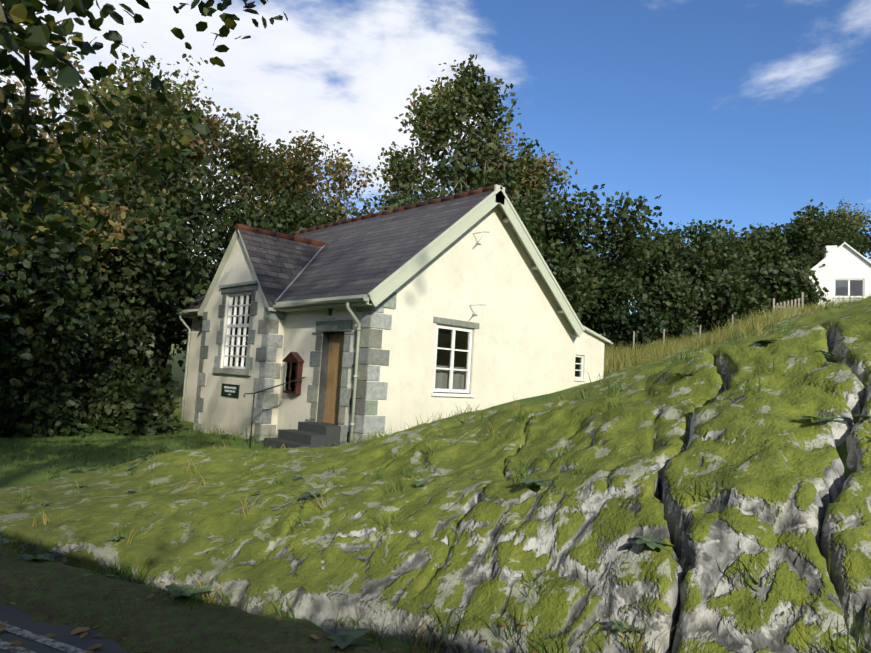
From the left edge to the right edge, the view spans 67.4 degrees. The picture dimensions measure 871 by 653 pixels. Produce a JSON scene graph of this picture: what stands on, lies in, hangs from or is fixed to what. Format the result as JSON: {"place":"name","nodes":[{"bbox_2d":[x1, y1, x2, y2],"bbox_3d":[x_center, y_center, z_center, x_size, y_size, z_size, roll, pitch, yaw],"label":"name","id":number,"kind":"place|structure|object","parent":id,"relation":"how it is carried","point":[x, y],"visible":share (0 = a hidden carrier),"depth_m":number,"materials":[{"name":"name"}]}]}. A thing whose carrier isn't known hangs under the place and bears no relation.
{"place":"outdoors","nodes":[
{"label":"outdoors","id":0,"kind":"place"},
{"bbox_2d":[0,603,128,652],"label":"road","id":1,"kind":"structure","parent":0,"point":[25,630],"depth_m":3.91,"materials":[{"name":"grey asphalt"}]},
{"bbox_2d":[0,0,287,324],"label":"tree","id":2,"kind":"object","parent":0,"point":[35,36],"visible":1,"depth_m":4.69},
{"bbox_2d":[0,269,870,652],"bbox_3d":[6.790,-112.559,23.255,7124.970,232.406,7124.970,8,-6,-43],"label":"terrain","id":3,"kind":"structure","parent":0,"point":[30,449],"depth_m":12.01,"materials":[{"name":"green plant"}]},
{"bbox_2d":[0,373,33,436],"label":"shrub","id":4,"kind":"object","parent":3,"relation":"on","point":[8,402],"visible":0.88,"depth_m":13.99,"materials":[{"name":"green plant"}]},
{"bbox_2d":[0,291,75,401],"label":"shrub","id":5,"kind":"object","parent":3,"relation":"on","point":[26,358],"visible":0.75,"depth_m":13.94,"materials":[{"name":"green plant"}]},
{"bbox_2d":[0,373,92,437],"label":"shrub","id":6,"kind":"object","parent":3,"relation":"on","point":[49,412],"visible":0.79,"depth_m":14.59,"materials":[{"name":"green plant"}]},
{"bbox_2d":[2,352,93,430],"bbox_3d":[-10.106,1.526,16.114,2.887,2.738,2.997,8,-6,-43],"label":"shrub","id":7,"kind":"object","parent":3,"relation":"on","point":[70,382],"visible":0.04,"depth_m":15.85,"materials":[{"name":"green plant"}]},
{"bbox_2d":[0,183,102,352],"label":"shrub","id":8,"kind":"object","parent":3,"relation":"on","point":[75,245],"visible":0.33,"depth_m":14.71,"materials":[{"name":"green plant"}]},
{"bbox_2d":[2,107,104,181],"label":"tree","id":9,"kind":"object","parent":3,"relation":"on","point":[44,134],"depth_m":19.89,"materials":[{"name":"green plant"}]},
{"bbox_2d":[0,212,117,383],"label":"shrub","id":10,"kind":"object","parent":3,"relation":"on","point":[64,301],"visible":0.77,"depth_m":14.05,"materials":[{"name":"green plant"}]},
{"bbox_2d":[0,76,133,178],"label":"tree","id":11,"kind":"object","parent":3,"relation":"on","point":[41,112],"visible":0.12,"depth_m":22.14,"materials":[{"name":"green plant"}]},
{"bbox_2d":[2,178,147,290],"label":"tree","id":12,"kind":"object","parent":3,"relation":"on","point":[118,232],"depth_m":17.26,"materials":[{"name":"green plant"}]},
{"bbox_2d":[45,257,138,378],"bbox_3d":[-9.819,0.451,17.366,3.171,4.963,3.504,8,-6,-43],"label":"shrub","id":13,"kind":"object","parent":3,"relation":"on","point":[102,286],"visible":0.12,"depth_m":17.19,"materials":[{"name":"green plant"}]},
{"bbox_2d":[46,183,138,291],"bbox_3d":[-11.843,-0.813,18.455,7.493,7.466,5.098,8,-6,-43],"label":"shrub","id":14,"kind":"object","parent":3,"relation":"on","point":[112,265],"depth_m":18.34,"materials":[{"name":"green plant"}]},
{"bbox_2d":[0,123,213,385],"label":"tree","id":15,"kind":"object","parent":3,"relation":"on","point":[162,267],"visible":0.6,"depth_m":17.93,"materials":[{"name":"green plant"}]},
{"bbox_2d":[34,31,203,213],"bbox_3d":[-10.544,-3.040,20.987,5.158,12.199,5.112,5,-5,-18],"label":"tree","id":16,"kind":"object","parent":3,"relation":"on","point":[155,126],"visible":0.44,"depth_m":21.04,"materials":[{"name":"green plant"}]},
{"bbox_2d":[71,355,166,432],"bbox_3d":[-8.547,1.944,17.343,2.424,2.366,3.408,8,-6,-43],"label":"shrub","id":17,"kind":"object","parent":3,"relation":"on","point":[98,381],"visible":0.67,"depth_m":16.50,"materials":[{"name":"green plant"}]},
{"bbox_2d":[75,163,170,308],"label":"tree","id":18,"kind":"object","parent":3,"relation":"on","point":[123,195],"visible":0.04,"depth_m":19.95,"materials":[{"name":"green plant"}]},
{"bbox_2d":[88,380,182,435],"bbox_3d":[-7.532,2.419,16.500,2.107,2.265,2.342,8,-6,-43],"label":"shrub","id":19,"kind":"object","parent":3,"relation":"on","point":[154,417],"visible":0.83,"depth_m":16.02,"materials":[{"name":"green plant"}]},
{"bbox_2d":[66,42,212,194],"bbox_3d":[-12.509,-4.375,27.278,5.681,14.563,6.539,8,-6,-43],"label":"tree","id":20,"kind":"object","parent":3,"relation":"on","point":[183,88],"visible":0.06,"depth_m":27.27,"materials":[{"name":"green plant"}]},
{"bbox_2d":[110,346,179,406],"bbox_3d":[-9.302,1.614,19.099,3.422,2.894,2.599,4,-5,-9],"label":"shrub","id":21,"kind":"object","parent":3,"relation":"on","point":[155,372],"visible":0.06,"depth_m":19.23,"materials":[{"name":"green plant"}]},
{"bbox_2d":[131,344,171,384],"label":"shrub","id":22,"kind":"object","parent":3,"relation":"on","point":[163,365],"depth_m":21.22,"materials":[{"name":"green plant"}]},
{"bbox_2d":[95,91,242,361],"bbox_3d":[-10.976,-3.329,26.368,6.283,12.353,6.284,3,-5,3],"label":"tree","id":23,"kind":"object","parent":3,"relation":"on","point":[198,142],"visible":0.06,"depth_m":25.59,"materials":[{"name":"green plant"}]},
{"bbox_2d":[83,130,291,368],"bbox_3d":[-7.982,-1.784,22.571,8.980,9.303,6.812,6,-5,-27],"label":"tree","id":24,"kind":"object","parent":3,"relation":"on","point":[194,207],"visible":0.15,"depth_m":21.89,"materials":[{"name":"green plant"}]},
{"bbox_2d":[0,547,388,652],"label":"verge grass","id":25,"kind":"structure","parent":3,"relation":"on","point":[56,598],"depth_m":4.22,"materials":[{"name":"green plant"}]},
{"bbox_2d":[176,248,221,325],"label":"tree","id":26,"kind":"object","parent":3,"relation":"on","point":[210,275],"visible":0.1,"depth_m":22.54,"materials":[{"name":"green plant"}]},
{"bbox_2d":[190,106,309,228],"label":"tree","id":27,"kind":"object","parent":3,"relation":"on","point":[245,163],"visible":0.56,"depth_m":27.26,"materials":[{"name":"green plant"}]},
{"bbox_2d":[192,186,332,269],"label":"tree","id":28,"kind":"object","parent":3,"relation":"on","point":[252,219],"visible":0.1,"depth_m":25.48,"materials":[{"name":"green plant"}]},
{"bbox_2d":[0,558,537,652],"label":"fallen leaves","id":29,"kind":"object","parent":3,"relation":"on","point":[84,629],"visible":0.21,"depth_m":3.98,"materials":[{"name":"brown plant"}]},
{"bbox_2d":[243,377,304,447],"bbox_3d":[-3.453,1.802,13.924,1.448,1.533,0.032,8,-6,-43],"label":"handrail","id":30,"kind":"object","parent":3,"relation":"on","point":[254,399],"visible":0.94,"depth_m":13.60,"materials":[{"name":"black metal"}]},
{"bbox_2d":[207,126,381,221],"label":"tree","id":31,"kind":"object","parent":3,"relation":"on","point":[295,180],"visible":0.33,"depth_m":30.81,"materials":[{"name":"green plant"}]},
{"bbox_2d":[263,422,340,448],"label":"door steps","id":32,"kind":"structure","parent":3,"relation":"on","point":[311,434],"depth_m":13.18,"materials":[{"name":"stone"}]},
{"bbox_2d":[257,187,361,233],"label":"tree","id":33,"kind":"object","parent":3,"relation":"on","point":[298,213],"depth_m":26.51,"materials":[{"name":"green plant"}]},
{"bbox_2d":[183,205,604,443],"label":"school walls","id":34,"kind":"structure","parent":3,"relation":"on","point":[527,342],"depth_m":15.37,"materials":[{"name":"beige paint"}]},
{"bbox_2d":[221,383,239,397],"bbox_3d":[-5.082,1.583,16.161,0.026,0.310,0.920,8,-6,-43],"label":"name sign","id":35,"kind":"object","parent":34,"relation":"attached to","point":[229,390],"visible":1,"depth_m":16.13,"materials":[{"name":"green metal"}]},
{"bbox_2d":[283,352,303,393],"bbox_3d":[-3.229,1.043,14.752,0.170,0.940,0.650,8,-6,-43],"label":"notice board","id":36,"kind":"object","parent":34,"relation":"attached to","point":[294,361],"visible":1,"depth_m":14.64,"materials":[{"name":"brown wood"}]},
{"bbox_2d":[323,333,344,423],"bbox_3d":[-2.105,1.102,13.900,0.132,1.920,0.810,8,-6,-43],"label":"door","id":37,"kind":"structure","parent":34,"relation":"in","point":[333,384],"depth_m":14.01,"materials":[{"name":"brown wood"}]},
{"bbox_2d":[193,280,479,442],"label":"stone quoins","id":38,"kind":"object","parent":34,"relation":"attached to","point":[370,337],"visible":0.81,"depth_m":14.18,"materials":[{"name":"grey stone"}]},
{"bbox_2d":[177,298,612,442],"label":"gutters and downpipes","id":39,"kind":"object","parent":34,"relation":"attached to","point":[358,329],"visible":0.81,"depth_m":13.10,"materials":[{"name":"paint"}]},
{"bbox_2d":[182,190,610,343],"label":"roof","id":40,"kind":"structure","parent":34,"relation":"on","point":[364,257],"depth_m":15.93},
{"bbox_2d":[235,184,501,246],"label":"ridge tiles","id":41,"kind":"object","parent":40,"relation":"on","point":[319,243],"visible":0.65,"depth_m":17.40,"materials":[{"name":"tile"}]},
{"bbox_2d":[179,184,584,336],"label":"school bargeboards","id":42,"kind":"object","parent":40,"relation":"attached to","point":[395,280],"visible":0.85,"depth_m":14.78,"materials":[{"name":"beige wood"}]},
{"bbox_2d":[223,292,585,396],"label":"school windows","id":43,"kind":"structure","parent":34,"relation":"in","point":[450,380],"depth_m":15.99,"materials":[{"name":"white wood"}]},
{"bbox_2d":[328,230,488,320],"bbox_3d":[-0.558,-1.164,14.437,3.478,2.236,0.412,4,-5,-13],"label":"lamp and brackets","id":44,"kind":"object","parent":34,"relation":"attached to","point":[332,312],"visible":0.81,"depth_m":13.88,"materials":[{"name":"metal"}]},
{"bbox_2d":[349,60,482,214],"bbox_3d":[-1.143,-4.840,30.272,4.578,13.638,7.350,8,-6,-43],"label":"tree","id":45,"kind":"object","parent":3,"relation":"on","point":[395,174],"visible":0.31,"depth_m":29.77,"materials":[{"name":"green plant"}]},
{"bbox_2d":[385,167,453,208],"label":"tree","id":46,"kind":"object","parent":3,"relation":"on","point":[425,195],"depth_m":26.57,"materials":[{"name":"green plant"}]},
{"bbox_2d":[0,296,870,652],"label":"outcrop rock","id":47,"kind":"object","parent":3,"relation":"on","point":[484,532],"visible":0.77,"depth_m":4.57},
{"bbox_2d":[0,337,870,648],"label":"weeds","id":48,"kind":"object","parent":3,"relation":"on","point":[342,637],"visible":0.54,"depth_m":4.57,"materials":[{"name":"green plant"}]},
{"bbox_2d":[339,54,590,313],"bbox_3d":[0.019,-4.484,30.326,12.513,16.241,12.610,8,-6,-43],"label":"tree","id":49,"kind":"object","parent":3,"relation":"on","point":[458,178],"visible":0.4,"depth_m":29.11,"materials":[{"name":"green plant"}]},
{"bbox_2d":[471,124,588,227],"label":"tree","id":50,"kind":"object","parent":3,"relation":"on","point":[534,171],"visible":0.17,"depth_m":31.44,"materials":[{"name":"green plant"}]},
{"bbox_2d":[474,179,604,316],"bbox_3d":[2.881,-1.792,25.674,5.992,7.100,7.543,8,-6,-43],"label":"tree","id":51,"kind":"object","parent":3,"relation":"on","point":[557,263],"visible":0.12,"depth_m":23.73,"materials":[{"name":"green plant"}]},
{"bbox_2d":[507,171,675,319],"bbox_3d":[5.424,-2.504,27.567,8.758,8.322,5.654,2,-5,18],"label":"tree","id":52,"kind":"object","parent":3,"relation":"on","point":[629,241],"visible":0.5,"depth_m":26.09,"materials":[{"name":"green plant"}]},
{"bbox_2d":[577,257,648,337],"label":"oak tree","id":53,"kind":"object","parent":3,"relation":"on","point":[618,297],"visible":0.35,"depth_m":31.99,"materials":[{"name":"green plant"}]},
{"bbox_2d":[591,299,668,351],"bbox_3d":[8.537,0.258,29.036,3.450,2.901,2.364,1,-5,26],"label":"bush","id":54,"kind":"object","parent":3,"relation":"on","point":[618,323],"visible":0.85,"depth_m":28.53,"materials":[{"name":"green plant"}]},
{"bbox_2d":[618,233,713,314],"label":"oak tree","id":55,"kind":"object","parent":3,"relation":"on","point":[675,256],"visible":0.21,"depth_m":39.74,"materials":[{"name":"green plant"}]},
{"bbox_2d":[638,269,710,342],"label":"oak tree","id":56,"kind":"object","parent":3,"relation":"on","point":[674,300],"visible":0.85,"depth_m":32.70,"materials":[{"name":"green plant"}]},
{"bbox_2d":[630,219,758,335],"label":"oak tree","id":57,"kind":"object","parent":3,"relation":"on","point":[724,255],"visible":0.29,"depth_m":38.95,"materials":[{"name":"green plant"}]},
{"bbox_2d":[652,219,741,331],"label":"oak tree","id":58,"kind":"object","parent":3,"relation":"on","point":[666,233],"visible":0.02,"depth_m":51.74,"materials":[{"name":"green plant"}]},
{"bbox_2d":[600,292,803,352],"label":"fence posts and pickets","id":59,"kind":"object","parent":3,"relation":"on","point":[784,303],"visible":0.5,"depth_m":29.49,"materials":[{"name":"wood"}]},
{"bbox_2d":[693,266,771,331],"bbox_3d":[15.531,-1.102,34.756,4.251,4.274,3.852,2,-5,16],"label":"bush","id":60,"kind":"object","parent":3,"relation":"on","point":[729,295],"visible":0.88,"depth_m":33.80,"materials":[{"name":"green plant"}]},
{"bbox_2d":[689,229,827,299],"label":"oak tree","id":61,"kind":"object","parent":3,"relation":"on","point":[763,254],"visible":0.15,"depth_m":43.12,"materials":[{"name":"green plant"}]},
{"bbox_2d":[732,252,829,314],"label":"oak tree","id":62,"kind":"object","parent":3,"relation":"on","point":[785,281],"visible":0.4,"depth_m":35.14,"materials":[{"name":"green plant"}]},
{"bbox_2d":[735,203,836,280],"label":"oak tree","id":63,"kind":"object","parent":3,"relation":"on","point":[805,238],"visible":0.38,"depth_m":44.35,"materials":[{"name":"green plant"}]},
{"bbox_2d":[777,199,863,258],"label":"oak tree","id":64,"kind":"object","parent":3,"relation":"on","point":[838,227],"visible":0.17,"depth_m":52.50,"materials":[{"name":"green plant"}]},
{"bbox_2d":[782,220,870,258],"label":"oak tree","id":65,"kind":"object","parent":3,"relation":"on","point":[852,243],"visible":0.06,"depth_m":51.85,"materials":[{"name":"green plant"}]},
{"bbox_2d":[809,242,870,305],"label":"white cottage","id":66,"kind":"structure","parent":3,"relation":"on","point":[847,267],"depth_m":42.98,"materials":[{"name":"paint"}]},
{"bbox_2d":[819,197,870,241],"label":"oak tree","id":67,"kind":"object","parent":3,"relation":"on","point":[858,220],"visible":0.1,"depth_m":56.57,"materials":[{"name":"green plant"}]},
{"bbox_2d":[850,214,870,258],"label":"oak tree","id":68,"kind":"object","parent":3,"relation":"on","point":[867,237],"visible":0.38,"depth_m":56.26,"materials":[{"name":"green plant"}]},
{"bbox_2d":[0,0,870,313],"label":"sky","id":69,"kind":"structure","parent":0,"point":[745,113],"materials":[{"name":"blue"}]}
]}

